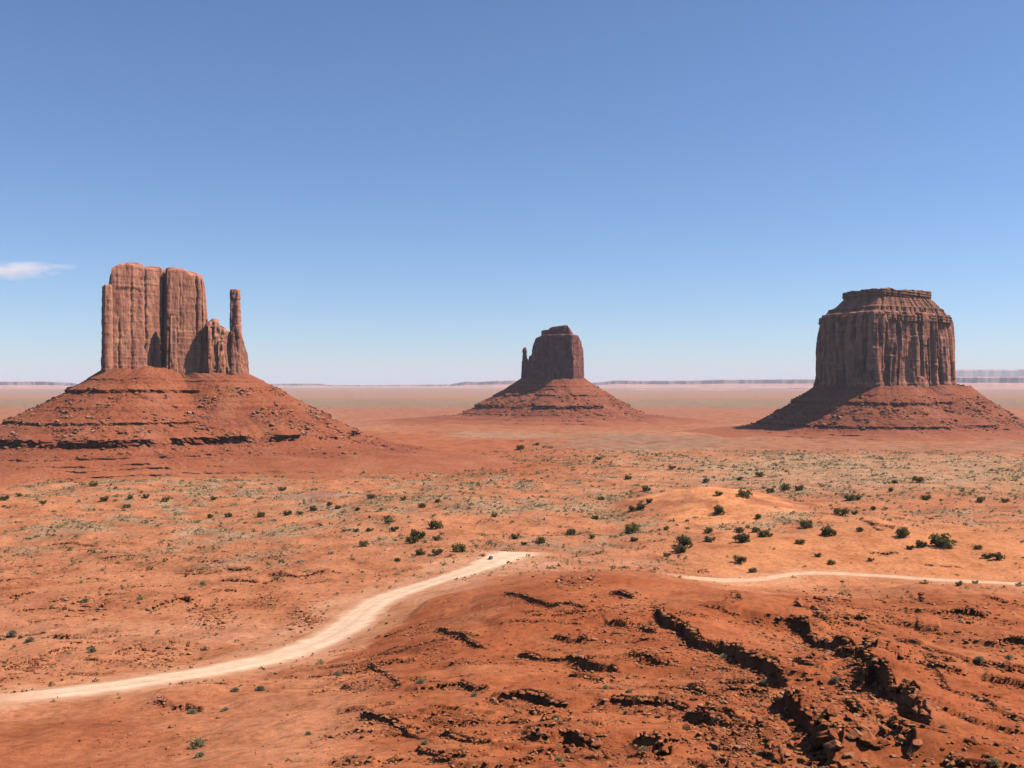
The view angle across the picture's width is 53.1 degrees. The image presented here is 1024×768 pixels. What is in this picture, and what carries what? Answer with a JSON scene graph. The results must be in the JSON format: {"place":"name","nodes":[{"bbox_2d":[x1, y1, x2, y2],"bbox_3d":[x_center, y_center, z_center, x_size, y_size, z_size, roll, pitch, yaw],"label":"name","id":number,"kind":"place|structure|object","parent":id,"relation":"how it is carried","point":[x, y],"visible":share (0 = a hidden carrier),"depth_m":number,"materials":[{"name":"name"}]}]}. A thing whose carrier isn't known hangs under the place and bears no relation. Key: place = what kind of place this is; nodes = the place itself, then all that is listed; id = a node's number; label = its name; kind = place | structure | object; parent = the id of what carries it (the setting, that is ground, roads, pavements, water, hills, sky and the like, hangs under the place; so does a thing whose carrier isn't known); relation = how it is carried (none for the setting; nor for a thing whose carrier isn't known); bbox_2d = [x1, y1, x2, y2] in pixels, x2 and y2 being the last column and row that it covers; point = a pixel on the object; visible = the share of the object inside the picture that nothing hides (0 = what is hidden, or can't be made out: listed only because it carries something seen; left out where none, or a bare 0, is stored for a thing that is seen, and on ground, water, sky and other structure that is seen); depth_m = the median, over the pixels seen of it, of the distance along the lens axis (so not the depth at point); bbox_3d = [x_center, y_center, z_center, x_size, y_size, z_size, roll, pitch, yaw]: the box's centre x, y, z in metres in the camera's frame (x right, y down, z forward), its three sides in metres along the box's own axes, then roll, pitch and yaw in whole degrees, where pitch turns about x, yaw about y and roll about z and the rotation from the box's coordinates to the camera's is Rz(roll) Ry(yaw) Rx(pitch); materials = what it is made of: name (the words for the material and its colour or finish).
{"place":"outdoors","nodes":[
{"label":"outdoors","id":0,"kind":"place"},
{"bbox_2d":[0,381,77,388],"bbox_3d":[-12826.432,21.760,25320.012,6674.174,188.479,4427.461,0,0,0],"label":"mesa","id":1,"kind":"structure","parent":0,"point":[30,385],"depth_m":25027.05,"materials":[{"name":"stone"}]},
{"bbox_2d":[0,551,545,705],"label":"dirt road","id":2,"kind":"structure","parent":0,"point":[359,617],"depth_m":369.38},
{"bbox_2d":[270,383,449,387],"bbox_3d":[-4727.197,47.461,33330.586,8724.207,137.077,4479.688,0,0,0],"label":"mesa","id":3,"kind":"structure","parent":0,"point":[302,385],"depth_m":32830.08,"materials":[{"name":"stone"}]},
{"bbox_2d":[450,380,517,387],"bbox_3d":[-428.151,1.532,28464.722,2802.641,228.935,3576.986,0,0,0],"label":"mesa","id":4,"kind":"structure","parent":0,"point":[488,384],"depth_m":28208.19,"materials":[{"name":"stone"}]},
{"bbox_2d":[0,388,1023,767],"bbox_3d":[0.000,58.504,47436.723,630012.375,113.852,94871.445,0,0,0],"label":"ground","id":5,"kind":"structure","parent":0,"point":[242,730],"depth_m":502.14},
{"bbox_2d":[6,630,16,635],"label":"sage bush","id":6,"kind":"object","parent":5,"relation":"on","point":[12,632],"visible":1,"depth_m":423.37,"materials":[{"name":"green plant"}]},
{"bbox_2d":[24,637,35,642],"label":"sage bush","id":7,"kind":"object","parent":5,"relation":"on","point":[30,639],"visible":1,"depth_m":407.31,"materials":[{"name":"green plant"}]},
{"bbox_2d":[187,708,197,713],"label":"sage bush","id":8,"kind":"object","parent":5,"relation":"on","point":[192,711],"visible":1,"depth_m":233.95,"materials":[{"name":"green plant"}]},
{"bbox_2d":[187,737,206,748],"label":"sage bush","id":9,"kind":"object","parent":5,"relation":"on","point":[198,742],"visible":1,"depth_m":191.00,"materials":[{"name":"green plant"}]},
{"bbox_2d":[195,752,204,757],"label":"sage bush","id":10,"kind":"object","parent":5,"relation":"on","point":[198,754],"visible":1,"depth_m":181.23,"materials":[{"name":"green plant"}]},
{"bbox_2d":[0,262,519,485],"bbox_3d":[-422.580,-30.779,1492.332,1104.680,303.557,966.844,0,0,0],"label":"butte","id":11,"kind":"object","parent":5,"relation":"on","point":[160,331],"visible":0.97,"depth_m":1401.10,"materials":[{"name":"stone"}]},
{"bbox_2d":[255,685,265,690],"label":"sage bush","id":12,"kind":"object","parent":5,"relation":"on","point":[259,688],"visible":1,"depth_m":260.80,"materials":[{"name":"green plant"}]},
{"bbox_2d":[332,671,342,675],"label":"sage bush","id":13,"kind":"object","parent":5,"relation":"on","point":[336,673],"visible":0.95,"depth_m":284.24,"materials":[{"name":"green plant"}]},
{"bbox_2d":[359,540,368,546],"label":"juniper tree","id":14,"kind":"object","parent":5,"relation":"on","point":[363,543],"visible":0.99,"depth_m":682.67,"materials":[{"name":"green plant"}]},
{"bbox_2d":[405,536,418,543],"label":"juniper tree","id":15,"kind":"object","parent":5,"relation":"on","point":[412,539],"visible":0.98,"depth_m":696.47,"materials":[{"name":"green plant"}]},
{"bbox_2d":[409,529,425,537],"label":"juniper tree","id":16,"kind":"object","parent":5,"relation":"on","point":[414,532],"visible":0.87,"depth_m":713.73,"materials":[{"name":"green plant"}]},
{"bbox_2d":[415,548,426,554],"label":"juniper tree","id":17,"kind":"object","parent":5,"relation":"on","point":[420,551],"visible":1,"depth_m":641.21,"materials":[{"name":"green plant"}]},
{"bbox_2d":[428,519,443,528],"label":"juniper tree","id":18,"kind":"object","parent":5,"relation":"on","point":[435,524],"visible":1,"depth_m":758.60,"materials":[{"name":"green plant"}]},
{"bbox_2d":[431,549,442,554],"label":"juniper tree","id":19,"kind":"object","parent":5,"relation":"on","point":[436,552],"visible":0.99,"depth_m":640.58,"materials":[{"name":"green plant"}]},
{"bbox_2d":[451,542,466,552],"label":"juniper tree","id":20,"kind":"object","parent":5,"relation":"on","point":[461,547],"visible":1,"depth_m":653.73,"materials":[{"name":"green plant"}]},
{"bbox_2d":[0,517,1023,767],"bbox_3d":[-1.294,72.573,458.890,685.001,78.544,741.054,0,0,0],"label":"rubble","id":21,"kind":"object","parent":5,"relation":"on","point":[752,653],"visible":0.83,"depth_m":211.12,"materials":[{"name":"stone"}]},
{"bbox_2d":[0,448,1023,701],"bbox_3d":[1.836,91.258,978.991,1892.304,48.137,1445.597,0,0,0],"label":"scrub","id":22,"kind":"object","parent":5,"relation":"on","point":[480,474],"visible":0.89,"depth_m":896.35,"materials":[{"name":"plant"}]},
{"bbox_2d":[0,382,1023,468],"bbox_3d":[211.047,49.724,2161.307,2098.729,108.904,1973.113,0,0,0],"label":"scree","id":23,"kind":"structure","parent":5,"relation":"on","point":[227,434],"depth_m":1470.74,"materials":[{"name":"stone"}]},
{"bbox_2d":[509,533,519,538],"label":"juniper tree","id":24,"kind":"object","parent":5,"relation":"on","point":[513,536],"visible":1,"depth_m":714.81,"materials":[{"name":"green plant"}]},
{"bbox_2d":[362,325,716,427],"bbox_3d":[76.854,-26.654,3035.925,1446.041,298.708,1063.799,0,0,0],"label":"butte","id":25,"kind":"object","parent":5,"relation":"on","point":[554,363],"visible":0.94,"depth_m":2906.59,"materials":[{"name":"stone"}]},
{"bbox_2d":[536,536,545,542],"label":"juniper tree","id":26,"kind":"object","parent":5,"relation":"on","point":[541,539],"visible":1,"depth_m":697.84,"materials":[{"name":"green plant"}]},
{"bbox_2d":[553,756,564,761],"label":"sage bush","id":27,"kind":"object","parent":5,"relation":"on","point":[558,759],"visible":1,"depth_m":135.14,"materials":[{"name":"green plant"}]},
{"bbox_2d":[566,528,575,534],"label":"juniper tree","id":28,"kind":"object","parent":5,"relation":"on","point":[572,531],"visible":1,"depth_m":752.01,"materials":[{"name":"green plant"}]},
{"bbox_2d":[566,747,576,752],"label":"boulder","id":29,"kind":"object","parent":5,"relation":"on","point":[571,750],"visible":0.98,"depth_m":143.72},
{"bbox_2d":[591,740,601,747],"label":"boulder","id":30,"kind":"object","parent":5,"relation":"on","point":[596,744],"visible":1,"depth_m":146.01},
{"bbox_2d":[625,522,640,533],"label":"juniper tree","id":31,"kind":"object","parent":5,"relation":"on","point":[633,527],"visible":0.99,"depth_m":753.25,"materials":[{"name":"green plant"}]},
{"bbox_2d":[635,502,645,509],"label":"juniper tree","id":32,"kind":"object","parent":5,"relation":"on","point":[641,506],"visible":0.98,"depth_m":878.53,"materials":[{"name":"green plant"}]},
{"bbox_2d":[641,485,651,490],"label":"juniper tree","id":33,"kind":"object","parent":5,"relation":"on","point":[645,487],"visible":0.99,"depth_m":1066.65,"materials":[{"name":"green plant"}]},
{"bbox_2d":[672,545,686,552],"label":"juniper tree","id":34,"kind":"object","parent":5,"relation":"on","point":[680,549],"visible":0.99,"depth_m":661.11,"materials":[{"name":"green plant"}]},
{"bbox_2d":[676,533,692,546],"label":"juniper tree","id":35,"kind":"object","parent":5,"relation":"on","point":[682,540],"visible":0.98,"depth_m":678.09,"materials":[{"name":"green plant"}]},
{"bbox_2d":[682,724,689,730],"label":"boulder","id":36,"kind":"object","parent":5,"relation":"on","point":[686,727],"visible":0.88,"depth_m":153.45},
{"bbox_2d":[697,763,707,767],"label":"boulder","id":37,"kind":"object","parent":5,"relation":"on","point":[702,765],"visible":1,"depth_m":102.09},
{"bbox_2d":[704,527,712,532],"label":"juniper tree","id":38,"kind":"object","parent":5,"relation":"on","point":[707,529],"visible":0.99,"depth_m":731.82,"materials":[{"name":"green plant"}]},
{"bbox_2d":[703,536,715,541],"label":"juniper tree","id":39,"kind":"object","parent":5,"relation":"on","point":[706,538],"visible":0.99,"depth_m":692.08,"materials":[{"name":"green plant"}]},
{"bbox_2d":[710,741,719,750],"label":"boulder","id":40,"kind":"object","parent":5,"relation":"on","point":[714,745],"visible":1,"depth_m":139.53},
{"bbox_2d":[713,504,725,514],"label":"juniper tree","id":41,"kind":"object","parent":5,"relation":"on","point":[718,509],"visible":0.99,"depth_m":825.54,"materials":[{"name":"green plant"}]},
{"bbox_2d":[724,760,733,767],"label":"boulder","id":42,"kind":"object","parent":5,"relation":"on","point":[729,763],"visible":1,"depth_m":98.91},
{"bbox_2d":[732,555,746,562],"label":"juniper tree","id":43,"kind":"object","parent":5,"relation":"on","point":[741,559],"visible":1,"depth_m":619.55,"materials":[{"name":"green plant"}]},
{"bbox_2d":[734,527,744,531],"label":"juniper tree","id":44,"kind":"object","parent":5,"relation":"on","point":[739,529],"visible":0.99,"depth_m":727.45,"materials":[{"name":"green plant"}]},
{"bbox_2d":[732,532,749,542],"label":"juniper tree","id":45,"kind":"object","parent":5,"relation":"on","point":[739,537],"visible":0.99,"depth_m":681.69,"materials":[{"name":"green plant"}]},
{"bbox_2d":[738,489,752,497],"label":"juniper tree","id":46,"kind":"object","parent":5,"relation":"on","point":[747,493],"visible":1,"depth_m":873.86,"materials":[{"name":"green plant"}]},
{"bbox_2d":[756,529,769,537],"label":"juniper tree","id":47,"kind":"object","parent":5,"relation":"on","point":[761,533],"visible":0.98,"depth_m":699.27,"materials":[{"name":"green plant"}]},
{"bbox_2d":[765,763,781,767],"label":"boulder","id":48,"kind":"object","parent":5,"relation":"on","point":[773,765],"visible":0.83,"depth_m":111.26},
{"bbox_2d":[771,754,780,762],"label":"boulder","id":49,"kind":"object","parent":5,"relation":"on","point":[775,758],"visible":1,"depth_m":123.59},
{"bbox_2d":[773,697,783,702],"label":"boulder","id":50,"kind":"object","parent":5,"relation":"on","point":[778,700],"visible":0.96,"depth_m":173.41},
{"bbox_2d":[779,483,790,489],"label":"juniper tree","id":51,"kind":"object","parent":5,"relation":"on","point":[783,486],"visible":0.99,"depth_m":1073.99,"materials":[{"name":"green plant"}]},
{"bbox_2d":[783,689,792,696],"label":"boulder","id":52,"kind":"object","parent":5,"relation":"on","point":[788,692],"visible":1,"depth_m":166.84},
{"bbox_2d":[795,539,804,544],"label":"juniper tree","id":53,"kind":"object","parent":5,"relation":"on","point":[800,541],"visible":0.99,"depth_m":673.88,"materials":[{"name":"green plant"}]},
{"bbox_2d":[795,485,805,490],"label":"juniper tree","id":54,"kind":"object","parent":5,"relation":"on","point":[799,487],"visible":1,"depth_m":1060.80,"materials":[{"name":"green plant"}]},
{"bbox_2d":[799,519,812,528],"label":"juniper tree","id":55,"kind":"object","parent":5,"relation":"on","point":[805,524],"visible":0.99,"depth_m":733.49,"materials":[{"name":"green plant"}]},
{"bbox_2d":[803,761,813,766],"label":"boulder","id":56,"kind":"object","parent":5,"relation":"on","point":[808,763],"visible":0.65,"depth_m":117.23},
{"bbox_2d":[804,711,813,719],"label":"boulder","id":57,"kind":"object","parent":5,"relation":"on","point":[809,715],"visible":0.62,"depth_m":143.30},
{"bbox_2d":[810,703,817,708],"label":"boulder","id":58,"kind":"object","parent":5,"relation":"on","point":[813,706],"visible":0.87,"depth_m":151.53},
{"bbox_2d":[811,742,820,750],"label":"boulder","id":59,"kind":"object","parent":5,"relation":"on","point":[815,745],"visible":0.9,"depth_m":132.32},
{"bbox_2d":[813,714,827,723],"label":"boulder","id":60,"kind":"object","parent":5,"relation":"on","point":[817,718],"visible":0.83,"depth_m":129.31,"materials":[{"name":"stone"}]},
{"bbox_2d":[816,755,827,760],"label":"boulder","id":61,"kind":"object","parent":5,"relation":"on","point":[822,757],"visible":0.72,"depth_m":124.63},
{"bbox_2d":[819,722,829,728],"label":"boulder","id":62,"kind":"object","parent":5,"relation":"on","point":[823,725],"visible":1,"depth_m":125.96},
{"bbox_2d":[817,735,838,742],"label":"boulder","id":63,"kind":"object","parent":5,"relation":"on","point":[823,739],"visible":0.38,"depth_m":106.29,"materials":[{"name":"stone"}]},
{"bbox_2d":[820,526,837,535],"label":"juniper tree","id":64,"kind":"object","parent":5,"relation":"on","point":[826,530],"visible":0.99,"depth_m":701.83,"materials":[{"name":"green plant"}]},
{"bbox_2d":[824,704,837,716],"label":"boulder","id":65,"kind":"object","parent":5,"relation":"on","point":[831,709],"visible":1,"depth_m":128.70,"materials":[{"name":"stone"}]},
{"bbox_2d":[824,740,841,751],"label":"boulder","id":66,"kind":"object","parent":5,"relation":"on","point":[833,745],"visible":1,"depth_m":100.98,"materials":[{"name":"stone"}]},
{"bbox_2d":[827,729,838,740],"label":"boulder","id":67,"kind":"object","parent":5,"relation":"on","point":[832,734],"visible":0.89,"depth_m":102.80,"materials":[{"name":"stone"}]},
{"bbox_2d":[829,676,839,682],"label":"sage bush","id":68,"kind":"object","parent":5,"relation":"on","point":[834,679],"visible":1,"depth_m":199.01,"materials":[{"name":"green plant"}]},
{"bbox_2d":[833,507,849,515],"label":"juniper tree","id":69,"kind":"object","parent":5,"relation":"on","point":[838,511],"visible":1,"depth_m":789.94,"materials":[{"name":"green plant"}]},
{"bbox_2d":[836,761,847,767],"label":"boulder","id":70,"kind":"object","parent":5,"relation":"on","point":[840,764],"visible":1,"depth_m":96.67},
{"bbox_2d":[843,752,854,758],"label":"boulder","id":71,"kind":"object","parent":5,"relation":"on","point":[849,755],"visible":1,"depth_m":99.27,"materials":[{"name":"stone"}]},
{"bbox_2d":[843,714,854,720],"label":"boulder","id":72,"kind":"object","parent":5,"relation":"on","point":[849,717],"visible":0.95,"depth_m":127.11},
{"bbox_2d":[844,494,856,500],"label":"juniper tree","id":73,"kind":"object","parent":5,"relation":"on","point":[850,497],"visible":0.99,"depth_m":953.16,"materials":[{"name":"green plant"}]},
{"bbox_2d":[681,287,1023,441],"bbox_3d":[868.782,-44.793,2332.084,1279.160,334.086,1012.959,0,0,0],"label":"butte","id":74,"kind":"object","parent":5,"relation":"on","point":[888,345],"visible":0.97,"depth_m":2208.12,"materials":[{"name":"stone"}]},
{"bbox_2d":[846,728,862,739],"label":"boulder","id":75,"kind":"object","parent":5,"relation":"on","point":[854,734],"visible":0.95,"depth_m":101.67,"materials":[{"name":"stone"}]},
{"bbox_2d":[855,614,863,619],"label":"boulder","id":76,"kind":"object","parent":5,"relation":"on","point":[859,616],"visible":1,"depth_m":306.94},
{"bbox_2d":[858,732,875,746],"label":"boulder","id":77,"kind":"object","parent":5,"relation":"on","point":[868,739],"visible":1,"depth_m":100.80,"materials":[{"name":"stone"}]},
{"bbox_2d":[873,743,885,748],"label":"boulder","id":78,"kind":"object","parent":5,"relation":"on","point":[878,746],"visible":1,"depth_m":100.13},
{"bbox_2d":[877,713,885,719],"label":"boulder","id":79,"kind":"object","parent":5,"relation":"on","point":[881,716],"visible":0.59,"depth_m":150.82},
{"bbox_2d":[878,738,889,745],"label":"boulder","id":80,"kind":"object","parent":5,"relation":"on","point":[885,741],"visible":1,"depth_m":100.40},
{"bbox_2d":[879,725,890,731],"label":"boulder","id":81,"kind":"object","parent":5,"relation":"on","point":[883,728],"visible":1,"depth_m":118.98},
{"bbox_2d":[894,526,909,537],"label":"juniper tree","id":82,"kind":"object","parent":5,"relation":"on","point":[903,532],"visible":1,"depth_m":689.51,"materials":[{"name":"green plant"}]},
{"bbox_2d":[906,745,915,756],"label":"boulder","id":83,"kind":"object","parent":5,"relation":"on","point":[911,750],"visible":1,"depth_m":98.15,"materials":[{"name":"stone"}]},
{"bbox_2d":[907,686,916,692],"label":"boulder","id":84,"kind":"object","parent":5,"relation":"on","point":[911,688],"visible":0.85,"depth_m":161.78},
{"bbox_2d":[908,694,916,700],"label":"boulder","id":85,"kind":"object","parent":5,"relation":"on","point":[913,696],"visible":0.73,"depth_m":154.81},
{"bbox_2d":[912,739,922,747],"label":"boulder","id":86,"kind":"object","parent":5,"relation":"on","point":[917,743],"visible":1,"depth_m":98.32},
{"bbox_2d":[910,475,924,482],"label":"juniper tree","id":87,"kind":"object","parent":5,"relation":"on","point":[918,479],"visible":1,"depth_m":1134.55,"materials":[{"name":"green plant"}]},
{"bbox_2d":[915,540,927,547],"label":"juniper tree","id":88,"kind":"object","parent":5,"relation":"on","point":[918,543],"visible":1,"depth_m":661.19,"materials":[{"name":"green plant"}]},
{"bbox_2d":[920,494,930,499],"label":"juniper tree","id":89,"kind":"object","parent":5,"relation":"on","point":[926,497],"visible":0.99,"depth_m":969.50,"materials":[{"name":"green plant"}]},
{"bbox_2d":[919,714,932,724],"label":"boulder","id":90,"kind":"object","parent":5,"relation":"on","point":[924,719],"visible":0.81,"depth_m":138.28,"materials":[{"name":"stone"}]},
{"bbox_2d":[922,699,931,706],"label":"boulder","id":91,"kind":"object","parent":5,"relation":"on","point":[925,702],"visible":1,"depth_m":144.62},
{"bbox_2d":[925,758,934,764],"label":"boulder","id":92,"kind":"object","parent":5,"relation":"on","point":[928,760],"visible":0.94,"depth_m":96.44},
{"bbox_2d":[928,532,956,548],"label":"juniper tree","id":93,"kind":"object","parent":5,"relation":"on","point":[943,541],"visible":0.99,"depth_m":665.16,"materials":[{"name":"green plant"}]},
{"bbox_2d":[946,760,954,767],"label":"boulder","id":94,"kind":"object","parent":5,"relation":"on","point":[950,764],"visible":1,"depth_m":93.97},
{"bbox_2d":[964,738,977,744],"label":"boulder","id":95,"kind":"object","parent":5,"relation":"on","point":[971,741],"visible":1,"depth_m":98.21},
{"bbox_2d":[971,736,981,744],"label":"boulder","id":96,"kind":"object","parent":5,"relation":"on","point":[976,739],"visible":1,"depth_m":98.57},
{"bbox_2d":[974,656,985,661],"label":"sage bush","id":97,"kind":"object","parent":5,"relation":"on","point":[978,658],"visible":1,"depth_m":203.74,"materials":[{"name":"green plant"}]},
{"bbox_2d":[981,552,991,557],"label":"juniper tree","id":98,"kind":"object","parent":5,"relation":"on","point":[985,555],"visible":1,"depth_m":635.03,"materials":[{"name":"green plant"}]},
{"bbox_2d":[981,753,996,757],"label":"boulder","id":99,"kind":"object","parent":5,"relation":"on","point":[984,755],"visible":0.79,"depth_m":94.74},
{"bbox_2d":[987,758,1000,765],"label":"sage bush","id":100,"kind":"object","parent":5,"relation":"on","point":[992,761],"visible":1,"depth_m":91.23,"materials":[{"name":"green plant"}]},
{"bbox_2d":[991,552,1005,559],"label":"juniper tree","id":101,"kind":"object","parent":5,"relation":"on","point":[997,556],"visible":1,"depth_m":628.59,"materials":[{"name":"green plant"}]},
{"bbox_2d":[0,0,1023,384],"label":"sky","id":102,"kind":"structure","parent":0,"point":[390,192],"materials":[{"name":"blue"}]},
{"bbox_2d":[631,389,748,389],"bbox_3d":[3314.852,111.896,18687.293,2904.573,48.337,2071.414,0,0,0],"label":"mesa","id":103,"kind":"structure","parent":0,"point":[692,389],"depth_m":18638.26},
{"bbox_2d":[591,379,814,387],"bbox_3d":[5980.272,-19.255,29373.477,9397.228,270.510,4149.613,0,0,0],"label":"mesa","id":104,"kind":"structure","parent":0,"point":[763,383],"depth_m":29085.32,"materials":[{"name":"stone"}]},
{"bbox_2d":[783,388,810,389],"bbox_3d":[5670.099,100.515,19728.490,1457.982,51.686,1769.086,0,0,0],"label":"mesa","id":105,"kind":"structure","parent":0,"point":[797,389],"depth_m":19611.88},
{"bbox_2d":[674,571,1023,584],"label":"dirt road","id":106,"kind":"structure","parent":0,"point":[759,579],"depth_m":572.98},
{"bbox_2d":[956,376,1023,388],"bbox_3d":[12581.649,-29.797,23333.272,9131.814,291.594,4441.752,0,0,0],"label":"mesa","id":107,"kind":"structure","parent":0,"point":[977,382],"depth_m":23077.28,"materials":[{"name":"stone"}]},
{"bbox_2d":[956,369,1023,376],"bbox_3d":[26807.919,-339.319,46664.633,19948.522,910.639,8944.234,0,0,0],"label":"mountains","id":108,"kind":"structure","parent":0,"point":[988,373],"depth_m":46446.30,"materials":[{"name":"stone"}]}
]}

